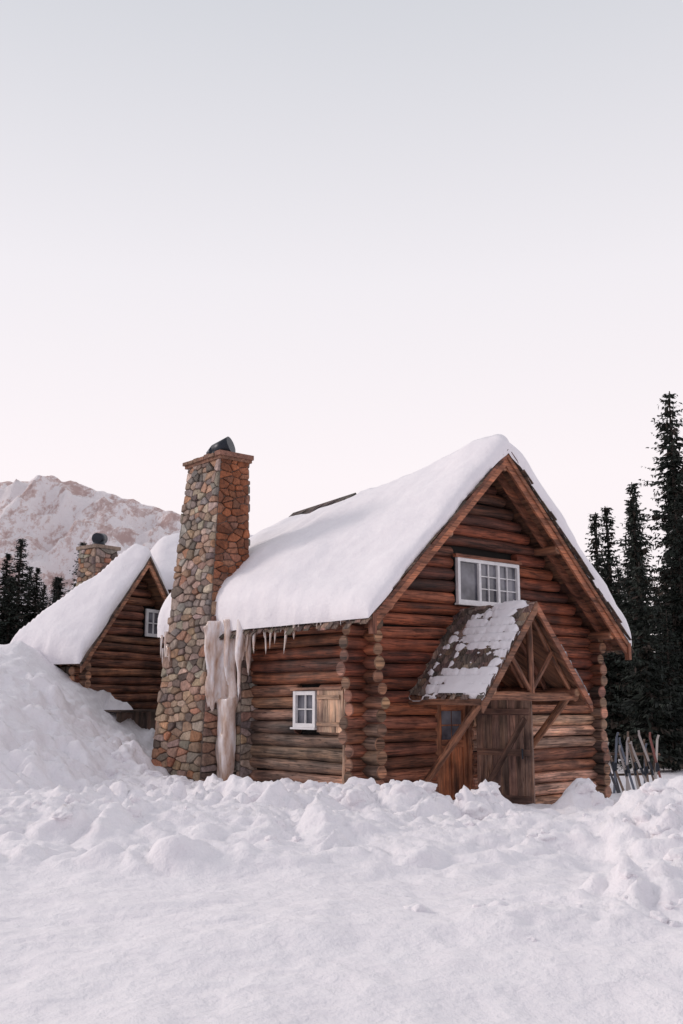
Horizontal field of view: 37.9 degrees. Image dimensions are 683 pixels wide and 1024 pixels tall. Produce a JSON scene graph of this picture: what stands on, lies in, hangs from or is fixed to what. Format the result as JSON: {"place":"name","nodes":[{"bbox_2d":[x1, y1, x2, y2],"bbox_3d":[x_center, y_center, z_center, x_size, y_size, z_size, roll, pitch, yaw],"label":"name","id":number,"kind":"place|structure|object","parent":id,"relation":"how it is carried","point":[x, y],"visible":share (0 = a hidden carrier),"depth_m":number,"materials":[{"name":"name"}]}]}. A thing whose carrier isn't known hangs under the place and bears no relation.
{"place":"outdoors","nodes":[
{"label":"outdoors","id":0,"kind":"place"},
{"bbox_2d":[0,475,180,621],"bbox_3d":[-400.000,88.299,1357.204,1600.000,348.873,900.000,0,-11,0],"label":"mountain","id":1,"kind":"structure","parent":0,"point":[53,521],"depth_m":1339.04,"materials":[{"name":"white snow"}]},
{"bbox_2d":[0,641,682,1023],"bbox_3d":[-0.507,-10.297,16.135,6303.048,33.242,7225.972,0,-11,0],"label":"snow ground","id":2,"kind":"structure","parent":0,"point":[222,911],"depth_m":9.37,"materials":[{"name":"white snow"}]},
{"bbox_2d":[0,538,86,644],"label":"distant spruce grove","id":3,"kind":"object","parent":2,"relation":"on","point":[13,615],"visible":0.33,"depth_m":55.25,"materials":[{"name":"green plant"}]},
{"bbox_2d":[10,434,633,804],"bbox_3d":[-0.758,3.465,27.238,17.956,8.972,12.022,-9,-14,41],"label":"log cabin","id":4,"kind":"object","parent":2,"relation":"on","point":[452,624],"visible":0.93,"depth_m":21.38,"materials":[{"name":"brown wood"}]},
{"bbox_2d":[290,553,521,732],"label":"windows","id":5,"kind":"structure","parent":4,"relation":"in","point":[479,580],"depth_m":21.03,"materials":[{"name":"white paint"}]},
{"bbox_2d":[431,700,535,804],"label":"doors","id":6,"kind":"structure","parent":4,"relation":"in","point":[505,744],"depth_m":20.19,"materials":[{"name":"brown wood"}]},
{"bbox_2d":[0,744,682,941],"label":"snow clumps","id":7,"kind":"object","parent":2,"relation":"on","point":[473,810],"visible":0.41,"depth_m":14.83,"materials":[{"name":"white snow"}]},
{"bbox_2d":[585,512,624,694],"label":"spruce tree","id":8,"kind":"object","parent":2,"relation":"on","point":[595,543],"visible":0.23,"depth_m":46.63,"materials":[{"name":"green plant"}]},
{"bbox_2d":[591,506,630,758],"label":"spruce tree","id":9,"kind":"object","parent":2,"relation":"on","point":[613,587],"visible":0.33,"depth_m":42.31,"materials":[{"name":"green plant"}]},
{"bbox_2d":[603,586,640,763],"bbox_3d":[9.808,6.061,36.436,2.856,7.014,2.806,-8,-12,32],"label":"spruce tree","id":10,"kind":"object","parent":2,"relation":"on","point":[612,672],"visible":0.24,"depth_m":36.10,"materials":[{"name":"green plant"}]},
{"bbox_2d":[608,730,660,793],"bbox_3d":[7.452,6.656,26.113,2.067,1.827,0.411,1,-11,-8],"label":"fence","id":11,"kind":"object","parent":2,"relation":"on","point":[645,773],"visible":0.64,"depth_m":26.14,"materials":[{"name":"grey wood"}]},
{"bbox_2d":[602,566,671,684],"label":"distant spruce forest","id":12,"kind":"object","parent":2,"relation":"on","point":[618,571],"depth_m":67.01,"materials":[{"name":"green plant"}]},
{"bbox_2d":[618,499,657,715],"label":"spruce tree","id":13,"kind":"object","parent":2,"relation":"on","point":[628,545],"visible":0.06,"depth_m":44.52,"materials":[{"name":"green plant"}]},
{"bbox_2d":[605,482,682,761],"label":"spruce tree","id":14,"kind":"object","parent":2,"relation":"on","point":[635,536],"visible":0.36,"depth_m":35.97,"materials":[{"name":"green plant"}]},
{"bbox_2d":[613,541,675,761],"bbox_3d":[11.309,5.572,37.510,3.761,9.062,3.647,7,-13,-37],"label":"spruce tree","id":15,"kind":"object","parent":2,"relation":"on","point":[622,658],"visible":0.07,"depth_m":37.68,"materials":[{"name":"green plant"}]},
{"bbox_2d":[607,565,682,770],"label":"spruce tree","id":16,"kind":"object","parent":2,"relation":"on","point":[647,708],"visible":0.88,"depth_m":32.83,"materials":[{"name":"green plant"}]},
{"bbox_2d":[619,391,682,740],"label":"spruce tree","id":17,"kind":"object","parent":2,"relation":"on","point":[672,482],"visible":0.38,"depth_m":38.94,"materials":[{"name":"green plant"}]},
{"bbox_2d":[645,611,682,771],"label":"spruce tree","id":18,"kind":"object","parent":2,"relation":"on","point":[670,651],"visible":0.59,"depth_m":33.30,"materials":[{"name":"green plant"}]},
{"bbox_2d":[649,451,682,740],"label":"spruce tree","id":19,"kind":"object","parent":2,"relation":"on","point":[661,592],"visible":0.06,"depth_m":40.90,"materials":[{"name":"green plant"}]},
{"bbox_2d":[654,500,682,756],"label":"spruce tree","id":20,"kind":"object","parent":2,"relation":"on","point":[677,623],"visible":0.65,"depth_m":36.02,"materials":[{"name":"green plant"}]},
{"bbox_2d":[0,0,682,651],"label":"sky","id":21,"kind":"structure","parent":0,"point":[354,245],"materials":[{"name":"white"}]}
]}

